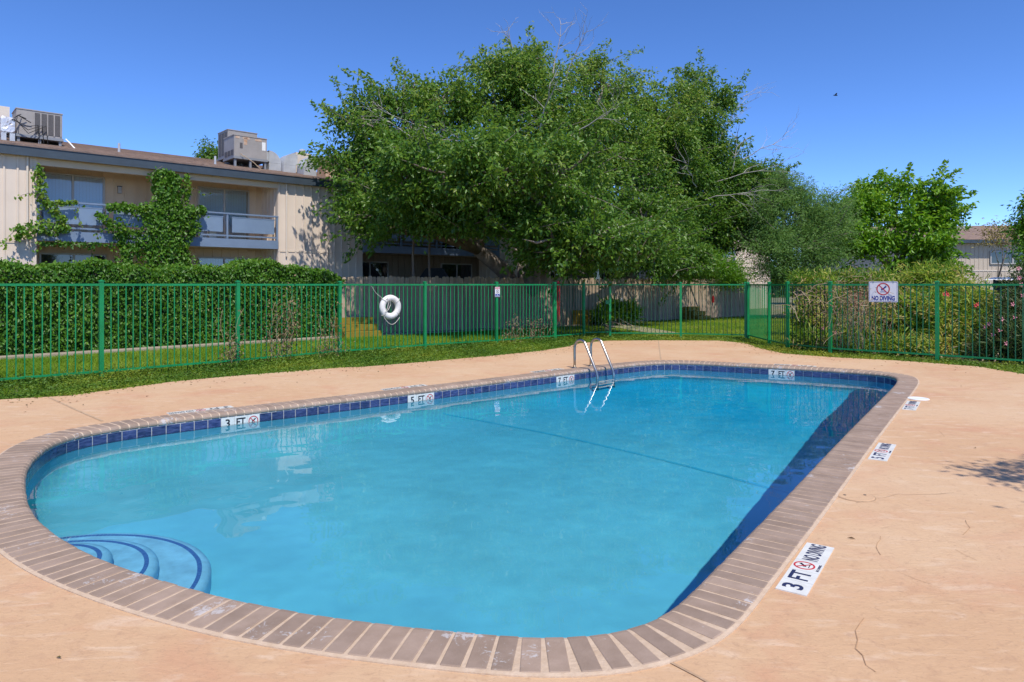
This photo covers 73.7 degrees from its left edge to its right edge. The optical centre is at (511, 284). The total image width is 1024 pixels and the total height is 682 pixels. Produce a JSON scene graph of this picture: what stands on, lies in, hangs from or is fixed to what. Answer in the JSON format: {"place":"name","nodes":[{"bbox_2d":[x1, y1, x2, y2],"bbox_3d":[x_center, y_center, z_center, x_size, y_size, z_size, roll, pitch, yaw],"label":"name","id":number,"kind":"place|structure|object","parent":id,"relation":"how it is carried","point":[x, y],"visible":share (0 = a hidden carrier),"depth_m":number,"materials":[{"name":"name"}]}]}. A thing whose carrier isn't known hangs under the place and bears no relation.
{"place":"outdoors","nodes":[
{"label":"outdoors","id":0,"kind":"place"},
{"bbox_2d":[207,231,215,237],"bbox_3d":[-9.883,-1.662,22.480,0.220,0.300,0.180,0,0,-42],"label":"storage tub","id":1,"kind":"object","parent":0,"point":[211,232],"depth_m":22.41,"materials":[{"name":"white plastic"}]},
{"bbox_2d":[0,324,606,385],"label":"lawn","id":2,"kind":"structure","parent":0,"point":[63,363],"depth_m":15.76,"materials":[{"name":"green plant"}]},
{"bbox_2d":[0,321,642,358],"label":"path","id":3,"kind":"structure","parent":0,"point":[106,351],"depth_m":17.68,"materials":[{"name":"concrete"}]},
{"bbox_2d":[26,365,895,486],"bbox_3d":[0.617,2.438,8.790,6.641,1.643,12.246,0,0,35],"label":"pool basin","id":4,"kind":"object","parent":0,"point":[41,460],"visible":0.1,"depth_m":9.51,"materials":[{"name":"tile"}]},
{"bbox_2d":[221,414,258,425],"bbox_3d":[-3.356,1.699,8.442,0.460,0.147,0.014,0,0,-40],"label":"wall depth marker","id":5,"kind":"object","parent":4,"relation":"attached to","point":[239,419],"depth_m":8.43,"materials":[{"name":"white tile"}]},
{"bbox_2d":[408,393,433,401],"bbox_3d":[-1.349,1.699,10.130,0.460,0.147,0.014,0,0,-41],"label":"wall depth marker","id":6,"kind":"object","parent":4,"relation":"attached to","point":[412,398],"depth_m":10.12,"materials":[{"name":"white tile"}]},
{"bbox_2d":[26,369,893,637],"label":"pool water","id":7,"kind":"structure","parent":4,"relation":"in","point":[604,504],"depth_m":5.50,"materials":[{"name":"blue liquid"}]},
{"bbox_2d":[0,360,919,677],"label":"pool coping","id":8,"kind":"object","parent":4,"relation":"on","point":[722,600],"visible":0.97,"depth_m":3.43,"materials":[{"name":"brick"}]},
{"bbox_2d":[556,375,573,381],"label":"wall depth marker","id":9,"kind":"object","parent":4,"relation":"attached to","point":[564,378],"depth_m":12.16,"materials":[{"name":"white tile"}]},
{"bbox_2d":[769,369,793,374],"bbox_3d":[5.128,1.699,12.993,0.460,0.147,0.014,0,0,27],"label":"wall depth marker","id":10,"kind":"object","parent":4,"relation":"attached to","point":[782,372],"depth_m":12.99,"materials":[{"name":"white tile"}]},
{"bbox_2d":[7,340,976,656],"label":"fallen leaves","id":11,"kind":"object","parent":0,"point":[419,366],"visible":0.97,"depth_m":12.27,"materials":[{"name":"brown plant"}]},
{"bbox_2d":[0,340,1023,681],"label":"pool deck","id":12,"kind":"structure","parent":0,"point":[920,576],"depth_m":3.70,"materials":[{"name":"beige concrete"}]},
{"bbox_2d":[167,406,232,413],"bbox_3d":[-3.886,1.566,8.531,0.760,0.008,0.152,0,0,-41],"label":"deck depth marker","id":13,"kind":"object","parent":12,"relation":"on","point":[195,410],"visible":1,"depth_m":8.49,"materials":[{"name":"white tile"}]},
{"bbox_2d":[380,384,426,389],"bbox_3d":[-1.639,1.566,10.421,0.760,0.008,0.152,0,0,-41],"label":"deck depth marker","id":14,"kind":"object","parent":12,"relation":"on","point":[403,387],"visible":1,"depth_m":10.38,"materials":[{"name":"white tile"}]},
{"bbox_2d":[532,368,560,372],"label":"deck depth marker","id":15,"kind":"object","parent":12,"relation":"on","point":[547,370],"visible":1,"depth_m":12.44,"materials":[{"name":"white tile"}]},
{"bbox_2d":[572,338,614,378],"bbox_3d":[1.532,1.965,12.797,0.564,1.909,0.652,0,0,-42],"label":"pool ladder","id":16,"kind":"object","parent":12,"relation":"attached to","point":[590,355],"visible":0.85,"depth_m":12.81,"materials":[{"name":"silver metal"}]},
{"bbox_2d":[776,364,815,366],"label":"deck depth marker","id":17,"kind":"object","parent":12,"relation":"on","point":[795,365],"visible":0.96,"depth_m":13.21,"materials":[{"name":"white tile"}]},
{"bbox_2d":[775,542,833,596],"bbox_3d":[1.637,1.566,3.789,0.152,0.008,0.760,0,0,35],"label":"deck depth marker","id":18,"kind":"object","parent":12,"relation":"on","point":[802,573],"visible":1,"depth_m":3.75,"materials":[{"name":"white tile"}]},
{"bbox_2d":[838,490,875,501],"bbox_3d":[2.548,1.565,5.064,0.274,0.007,0.274,0,0,0],"label":"deck cover","id":19,"kind":"object","parent":12,"relation":"on","point":[856,496],"visible":1,"depth_m":5.04,"materials":[{"name":"beige plastic"}]},
{"bbox_2d":[868,443,895,461],"bbox_3d":[3.481,1.566,6.411,0.152,0.008,0.760,0,0,35],"label":"deck depth marker","id":20,"kind":"object","parent":12,"relation":"on","point":[882,451],"visible":1,"depth_m":6.36,"materials":[{"name":"white tile"}]},
{"bbox_2d":[902,401,919,410],"bbox_3d":[5.182,1.566,8.857,0.152,0.008,0.760,0,0,35],"label":"deck depth marker","id":21,"kind":"object","parent":12,"relation":"on","point":[911,405],"visible":1,"depth_m":8.83,"materials":[{"name":"white tile"}]},
{"bbox_2d":[908,397,929,400],"bbox_3d":[5.577,1.562,9.373,0.270,0.013,0.270,0,0,0],"label":"skimmer lid","id":22,"kind":"object","parent":12,"relation":"on","point":[919,398],"visible":0.98,"depth_m":9.35,"materials":[{"name":"white plastic"}]},
{"bbox_2d":[0,0,1023,266],"label":"sky","id":23,"kind":"structure","parent":0,"point":[923,83],"materials":[{"name":"blue"}]},
{"bbox_2d":[1,288,1023,393],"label":"ground","id":24,"kind":"structure","parent":0,"point":[777,313],"depth_m":17.55,"materials":[{"name":"soil"}]},
{"bbox_2d":[0,256,345,355],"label":"ivy hedge","id":25,"kind":"object","parent":24,"relation":"on","point":[92,270],"visible":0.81,"depth_m":17.55,"materials":[{"name":"green plant"}]},
{"bbox_2d":[190,136,217,159],"bbox_3d":[-16.717,-3.288,37.931,2.987,9.995,2.179,0,0,18],"label":"roof line tree","id":26,"kind":"object","parent":24,"relation":"on","point":[211,152],"visible":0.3,"depth_m":37.74,"materials":[{"name":"green plant"}]},
{"bbox_2d":[0,280,555,380],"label":"metal fence","id":27,"kind":"object","parent":24,"relation":"on","point":[101,284],"visible":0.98,"depth_m":13.63,"materials":[{"name":"green metal"}]},
{"bbox_2d":[208,304,253,366],"bbox_3d":[-5.398,1.027,13.173,0.800,1.322,0.743,0,0,44],"label":"dry vine","id":28,"kind":"object","parent":27,"relation":"attached to","point":[231,352],"visible":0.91,"depth_m":13.12,"materials":[{"name":"brown plant"}]},
{"bbox_2d":[256,274,354,360],"bbox_3d":[-4.309,0.773,14.347,0.903,1.974,2.191,0,0,42],"label":"dry vine","id":29,"kind":"object","parent":27,"relation":"attached to","point":[290,341],"visible":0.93,"depth_m":14.07,"materials":[{"name":"brown plant"}]},
{"bbox_2d":[372,287,400,324],"bbox_3d":[-2.886,0.476,15.772,0.749,0.896,0.162,0,0,-43],"label":"life ring","id":30,"kind":"object","parent":27,"relation":"hanging from","point":[383,309],"visible":1,"depth_m":15.77,"materials":[{"name":"white plastic"}]},
{"bbox_2d":[495,287,499,296],"bbox_3d":[-0.383,0.190,17.967,0.160,0.260,0.010,0,0,-39],"label":"rules sign","id":31,"kind":"object","parent":27,"relation":"attached to","point":[497,291],"visible":1,"depth_m":17.96,"materials":[{"name":"white metal"}]},
{"bbox_2d":[0,337,604,397],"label":"grass strip","id":32,"kind":"object","parent":24,"relation":"on","point":[181,378],"depth_m":12.91,"materials":[{"name":"green plant"}]},
{"bbox_2d":[0,333,606,398],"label":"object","id":33,"kind":"object","parent":24,"relation":"on","point":[277,362],"visible":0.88,"depth_m":13.03,"materials":[{"name":"green plant"}]},
{"bbox_2d":[335,317,381,337],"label":"yellow steps","id":34,"kind":"structure","parent":24,"relation":"on","point":[357,327],"depth_m":20.93,"materials":[{"name":"paint"}]},
{"bbox_2d":[0,136,769,316],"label":"apartment building","id":35,"kind":"structure","parent":24,"relation":"on","point":[254,212],"depth_m":22.96,"materials":[{"name":"beige"}]},
{"bbox_2d":[0,106,9,116],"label":"roof cabinet","id":36,"kind":"object","parent":35,"relation":"on","point":[4,110],"visible":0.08,"depth_m":20.57,"materials":[{"name":"beige metal"}]},
{"bbox_2d":[0,116,14,140],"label":"foil plenum","id":37,"kind":"object","parent":35,"relation":"on","point":[7,126],"visible":0.99,"depth_m":19.38,"materials":[{"name":"silver metal"}]},
{"bbox_2d":[11,107,74,147],"bbox_3d":[-13.977,-4.519,20.366,1.646,1.182,1.246,0,0,-42],"label":"rooftop unit","id":38,"kind":"object","parent":35,"relation":"on","point":[38,126],"visible":0.85,"depth_m":20.04,"materials":[{"name":"silver metal"}]},
{"bbox_2d":[39,171,104,232],"bbox_3d":[-13.324,-2.440,20.713,1.700,1.820,0.054,0,0,-43],"label":"window","id":39,"kind":"structure","parent":35,"relation":"in","point":[70,181],"depth_m":20.81,"materials":[{"name":"grey glass"}]},
{"bbox_2d":[39,252,106,263],"bbox_3d":[-13.306,-0.140,20.729,1.750,1.620,0.054,0,0,-43],"label":"window","id":40,"kind":"structure","parent":35,"relation":"in","point":[49,257],"depth_m":20.57,"materials":[{"name":"grey"}]},
{"bbox_2d":[0,163,158,262],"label":"climbing vine","id":41,"kind":"object","parent":35,"relation":"attached to","point":[21,231],"visible":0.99,"depth_m":19.03,"materials":[{"name":"green plant"}]},
{"bbox_2d":[105,166,210,267],"bbox_3d":[-10.707,-1.819,20.823,0.649,3.610,2.941,0,0,42],"label":"climbing vine","id":42,"kind":"object","parent":35,"relation":"attached to","point":[167,194],"visible":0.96,"depth_m":20.75,"materials":[{"name":"green plant"}]},
{"bbox_2d":[198,257,247,266],"bbox_3d":[-10.010,0.160,23.749,1.750,2.220,0.054,0,0,-43],"label":"window","id":43,"kind":"structure","parent":35,"relation":"in","point":[220,261],"depth_m":23.57,"materials":[{"name":"grey"}]},
{"bbox_2d":[198,186,249,239],"bbox_3d":[-10.010,-2.440,23.749,1.750,1.820,0.054,0,0,-43],"label":"window","id":44,"kind":"structure","parent":35,"relation":"in","point":[227,200],"depth_m":23.79,"materials":[{"name":"grey"}]},
{"bbox_2d":[217,129,257,164],"bbox_3d":[-10.438,-5.096,25.972,1.160,1.329,1.060,0,0,-42],"label":"rooftop unit","id":45,"kind":"object","parent":35,"relation":"on","point":[224,133],"visible":0.35,"depth_m":25.65,"materials":[{"name":"silver metal"}]},
{"bbox_2d":[223,134,267,169],"bbox_3d":[-9.595,-4.680,24.741,1.240,1.280,1.374,0,0,-43],"label":"rooftop unit","id":46,"kind":"object","parent":35,"relation":"on","point":[250,151],"visible":0.85,"depth_m":24.52,"materials":[{"name":"silver metal"}]},
{"bbox_2d":[263,150,280,170],"bbox_3d":[-9.025,-4.577,25.503,0.550,0.755,0.600,0,0,-42],"label":"roof duct","id":47,"kind":"object","parent":35,"relation":"attached to","point":[273,162],"visible":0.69,"depth_m":25.27,"materials":[{"name":"grey metal"}]},
{"bbox_2d":[280,153,297,172],"bbox_3d":[-8.466,-4.548,25.744,0.580,0.785,0.600,0,0,-42],"label":"roof duct","id":48,"kind":"object","parent":35,"relation":"on","point":[289,162],"visible":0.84,"depth_m":25.51,"materials":[{"name":"grey metal"}]},
{"bbox_2d":[294,149,311,171],"bbox_3d":[-8.377,-4.841,26.979,0.660,1.022,0.700,0,0,-42],"label":"roof box","id":49,"kind":"object","parent":35,"relation":"on","point":[300,157],"visible":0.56,"depth_m":26.64,"materials":[{"name":"beige metal"}]},
{"bbox_2d":[297,156,317,175],"bbox_3d":[-7.689,-4.437,25.710,0.600,0.805,0.600,0,0,-43],"label":"roof duct","id":50,"kind":"object","parent":35,"relation":"on","point":[303,171],"visible":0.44,"depth_m":25.46,"materials":[{"name":"grey metal"}]},
{"bbox_2d":[317,161,336,176],"bbox_3d":[-7.093,-4.582,27.206,1.100,0.850,0.700,0,0,-43],"label":"roof cabinet","id":51,"kind":"object","parent":35,"relation":"on","point":[323,172],"depth_m":26.76,"materials":[{"name":"beige metal"}]},
{"bbox_2d":[362,261,388,300],"bbox_3d":[-5.762,-0.140,27.644,1.750,1.620,0.054,0,0,-42],"label":"window","id":52,"kind":"structure","parent":35,"relation":"in","point":[376,269],"depth_m":27.83,"materials":[{"name":"grey glass"}]},
{"bbox_2d":[441,243,458,248],"bbox_3d":[-2.481,-2.440,30.651,1.750,1.820,0.054,0,0,-42],"label":"window","id":53,"kind":"structure","parent":35,"relation":"in","point":[441,243],"depth_m":30.34,"materials":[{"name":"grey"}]},
{"bbox_2d":[441,263,471,278],"bbox_3d":[-2.481,0.160,30.651,1.750,2.220,0.054,0,0,-42],"label":"window","id":54,"kind":"structure","parent":35,"relation":"in","point":[453,270],"depth_m":30.64,"materials":[{"name":"grey glass"}]},
{"bbox_2d":[593,268,613,278],"bbox_3d":[5.038,0.160,37.542,1.750,2.220,0.054,0,0,-42],"label":"window","id":55,"kind":"structure","parent":35,"relation":"in","point":[603,275],"depth_m":37.50,"materials":[{"name":"grey glass"}]},
{"bbox_2d":[412,236,414,275],"bbox_3d":[-3.473,-1.105,24.602,0.295,5.454,0.125,0,0,0],"label":"post","id":56,"kind":"object","parent":24,"relation":"on","point":[413,265],"visible":0.22,"depth_m":24.58,"materials":[{"name":"brown wood"}]},
{"bbox_2d":[428,238,431,295],"bbox_3d":[-2.965,-1.105,25.203,0.295,5.454,0.125,0,0,0],"label":"post","id":57,"kind":"object","parent":24,"relation":"on","point":[429,264],"visible":0.26,"depth_m":25.18,"materials":[{"name":"grey metal"}]},
{"bbox_2d":[420,268,449,296],"bbox_3d":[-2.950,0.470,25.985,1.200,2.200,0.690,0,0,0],"label":"car","id":58,"kind":"object","parent":24,"relation":"on","point":[440,272],"visible":0.12,"depth_m":25.77,"materials":[{"name":"black"}]},
{"bbox_2d":[296,2,727,326],"bbox_3d":[3.164,-4.497,25.417,20.550,12.600,11.708,0,0,-41],"label":"shade tree","id":59,"kind":"object","parent":24,"relation":"on","point":[540,196],"visible":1,"depth_m":22.39,"materials":[{"name":"green plant"}]},
{"bbox_2d":[501,311,559,344],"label":"dry vine","id":60,"kind":"object","parent":24,"relation":"on","point":[512,330],"visible":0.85,"depth_m":18.58,"materials":[{"name":"brown plant"}]},
{"bbox_2d":[342,276,746,332],"bbox_3d":[3.430,0.663,28.256,22.312,1.934,0.086,0,0,-38],"label":"wood fence","id":61,"kind":"object","parent":24,"relation":"on","point":[689,297],"visible":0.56,"depth_m":25.23,"materials":[{"name":"grey wood"}]},
{"bbox_2d":[573,310,594,325],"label":"yellow steps","id":62,"kind":"structure","parent":24,"relation":"on","point":[586,318],"depth_m":27.08,"materials":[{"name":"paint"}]},
{"bbox_2d":[587,293,645,326],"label":"bush","id":63,"kind":"object","parent":24,"relation":"on","point":[621,311],"visible":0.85,"depth_m":26.29,"materials":[{"name":"green plant"}]},
{"bbox_2d":[556,282,746,339],"bbox_3d":[3.982,0.783,20.256,5.692,1.735,1.183,0,0,-3],"label":"metal fence","id":64,"kind":"object","parent":24,"relation":"on","point":[680,333],"visible":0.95,"depth_m":20.33,"materials":[{"name":"green metal"}]},
{"bbox_2d":[557,281,559,319],"bbox_3d":[1.347,0.479,19.774,0.092,1.182,0.105,0,0,23],"label":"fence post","id":65,"kind":"object","parent":64,"relation":"attached to","point":[558,282],"visible":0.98,"depth_m":19.74,"materials":[{"name":"green metal"}]},
{"bbox_2d":[585,284,608,332],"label":"pool gate","id":66,"kind":"structure","parent":64,"relation":"attached to","point":[607,302],"depth_m":20.58,"materials":[{"name":"green metal"}]},
{"bbox_2d":[683,306,709,319],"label":"yellow steps","id":67,"kind":"structure","parent":24,"relation":"on","point":[690,312],"depth_m":31.40,"materials":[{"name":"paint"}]},
{"bbox_2d":[645,237,771,295],"bbox_3d":[8.681,-0.146,29.984,4.209,3.740,6.102,0,0,40],"label":"mimosa tree","id":68,"kind":"object","parent":24,"relation":"on","point":[732,271],"visible":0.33,"depth_m":29.60,"materials":[{"name":"green plant"}]},
{"bbox_2d":[619,46,804,279],"bbox_3d":[9.842,-4.939,33.021,12.320,13.417,8.369,0,0,-21],"label":"shade tree","id":69,"kind":"object","parent":24,"relation":"on","point":[721,183],"visible":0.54,"depth_m":33.24,"materials":[{"name":"green plant"}]},
{"bbox_2d":[770,263,798,297],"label":"trees","id":70,"kind":"object","parent":24,"relation":"on","point":[781,290],"visible":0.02,"depth_m":85.69,"materials":[{"name":"green plant"}]},
{"bbox_2d":[728,162,867,304],"bbox_3d":[13.341,-2.081,31.452,6.742,7.614,5.840,0,0,0],"label":"feathery tree","id":71,"kind":"object","parent":24,"relation":"on","point":[807,234],"visible":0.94,"depth_m":31.14,"materials":[{"name":"green plant"}]},
{"bbox_2d":[592,334,1023,373],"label":"grass strip","id":72,"kind":"object","parent":24,"relation":"on","point":[816,352],"visible":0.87,"depth_m":15.52,"materials":[{"name":"green plant"}]},
{"bbox_2d":[778,273,867,351],"bbox_3d":[7.898,0.747,17.352,2.180,2.172,2.810,0,0,19],"label":"oleander","id":73,"kind":"object","parent":24,"relation":"on","point":[810,325],"visible":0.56,"depth_m":17.26,"materials":[{"name":"green plant"}]},
{"bbox_2d":[759,262,931,352],"bbox_3d":[7.701,0.528,15.626,3.786,2.115,1.776,0,0,30],"label":"dead vine","id":74,"kind":"object","parent":24,"relation":"on","point":[849,306],"visible":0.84,"depth_m":15.62,"materials":[{"name":"brown plant"}]},
{"bbox_2d":[771,256,973,327],"bbox_3d":[11.139,0.349,20.534,5.950,2.556,3.438,0,0,0],"label":"bush","id":75,"kind":"object","parent":24,"relation":"on","point":[798,278],"visible":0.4,"depth_m":20.13,"materials":[{"name":"green plant"}]},
{"bbox_2d":[746,281,1023,361],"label":"metal fence","id":76,"kind":"object","parent":24,"relation":"on","point":[753,310],"visible":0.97,"depth_m":15.45,"materials":[{"name":"green metal"}]},
{"bbox_2d":[869,281,897,301],"bbox_3d":[8.110,0.149,14.915,0.580,0.462,0.011,0,0,45],"label":"no diving sign","id":77,"kind":"object","parent":76,"relation":"attached to","point":[882,291],"visible":1,"depth_m":14.91,"materials":[{"name":"white"}]},
{"bbox_2d":[826,159,979,278],"bbox_3d":[18.788,-2.191,33.451,8.215,7.802,5.611,0,0,0],"label":"bright tree","id":78,"kind":"object","parent":24,"relation":"on","point":[934,209],"visible":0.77,"depth_m":32.64,"materials":[{"name":"green plant"}]},
{"bbox_2d":[833,255,991,350],"bbox_3d":[10.040,0.475,16.935,4.009,2.458,3.149,0,0,-45],"label":"oleander","id":79,"kind":"object","parent":24,"relation":"on","point":[924,274],"visible":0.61,"depth_m":16.31,"materials":[{"name":"green plant"}]},
{"bbox_2d":[834,273,1006,357],"bbox_3d":[9.551,0.749,15.638,3.960,2.068,1.976,0,0,7],"label":"oleander","id":80,"kind":"object","parent":24,"relation":"on","point":[932,339],"visible":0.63,"depth_m":15.36,"materials":[{"name":"green plant"}]},
{"bbox_2d":[956,254,1023,362],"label":"oleander","id":81,"kind":"object","parent":24,"relation":"on","point":[1011,293],"visible":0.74,"depth_m":14.50,"materials":[{"name":"green plant"}]},
{"bbox_2d":[970,215,1018,277],"bbox_3d":[24.660,-0.896,34.123,3.743,5.212,2.183,0,0,11],"label":"tan tree","id":82,"kind":"object","parent":24,"relation":"on","point":[991,233],"visible":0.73,"depth_m":34.00,"materials":[{"name":"brown plant"}]},
{"bbox_2d":[984,277,1019,315],"bbox_3d":[22.205,0.640,25.773,7.000,1.960,3.000,0,0,42],"label":"carport","id":83,"kind":"object","parent":24,"relation":"on","point":[995,280],"visible":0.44,"depth_m":28.71,"materials":[{"name":"white metal"}]},
{"bbox_2d":[997,188,1023,273],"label":"edge tree","id":84,"kind":"object","parent":24,"relation":"on","point":[1018,227],"visible":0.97,"depth_m":27.25,"materials":[{"name":"green plant"}]},
{"bbox_2d":[605,323,678,334],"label":"path","id":85,"kind":"structure","parent":0,"point":[623,327],"depth_m":24.46,"materials":[{"name":"concrete"}]},
{"bbox_2d":[607,316,844,344],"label":"lawn","id":86,"kind":"structure","parent":0,"point":[689,325],"depth_m":25.01,"materials":[{"name":"green plant"}]},
{"bbox_2d":[846,274,903,310],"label":"red wall","id":87,"kind":"structure","parent":0,"point":[859,297],"depth_m":40.41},
{"bbox_2d":[804,226,1023,292],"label":"apartment building","id":88,"kind":"structure","parent":0,"point":[983,261],"depth_m":49.31,"materials":[{"name":"beige"}]},
{"bbox_2d":[990,251,1023,263],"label":"window","id":89,"kind":"structure","parent":88,"relation":"in","point":[993,260],"depth_m":49.16,"materials":[{"name":"grey"}]}
]}

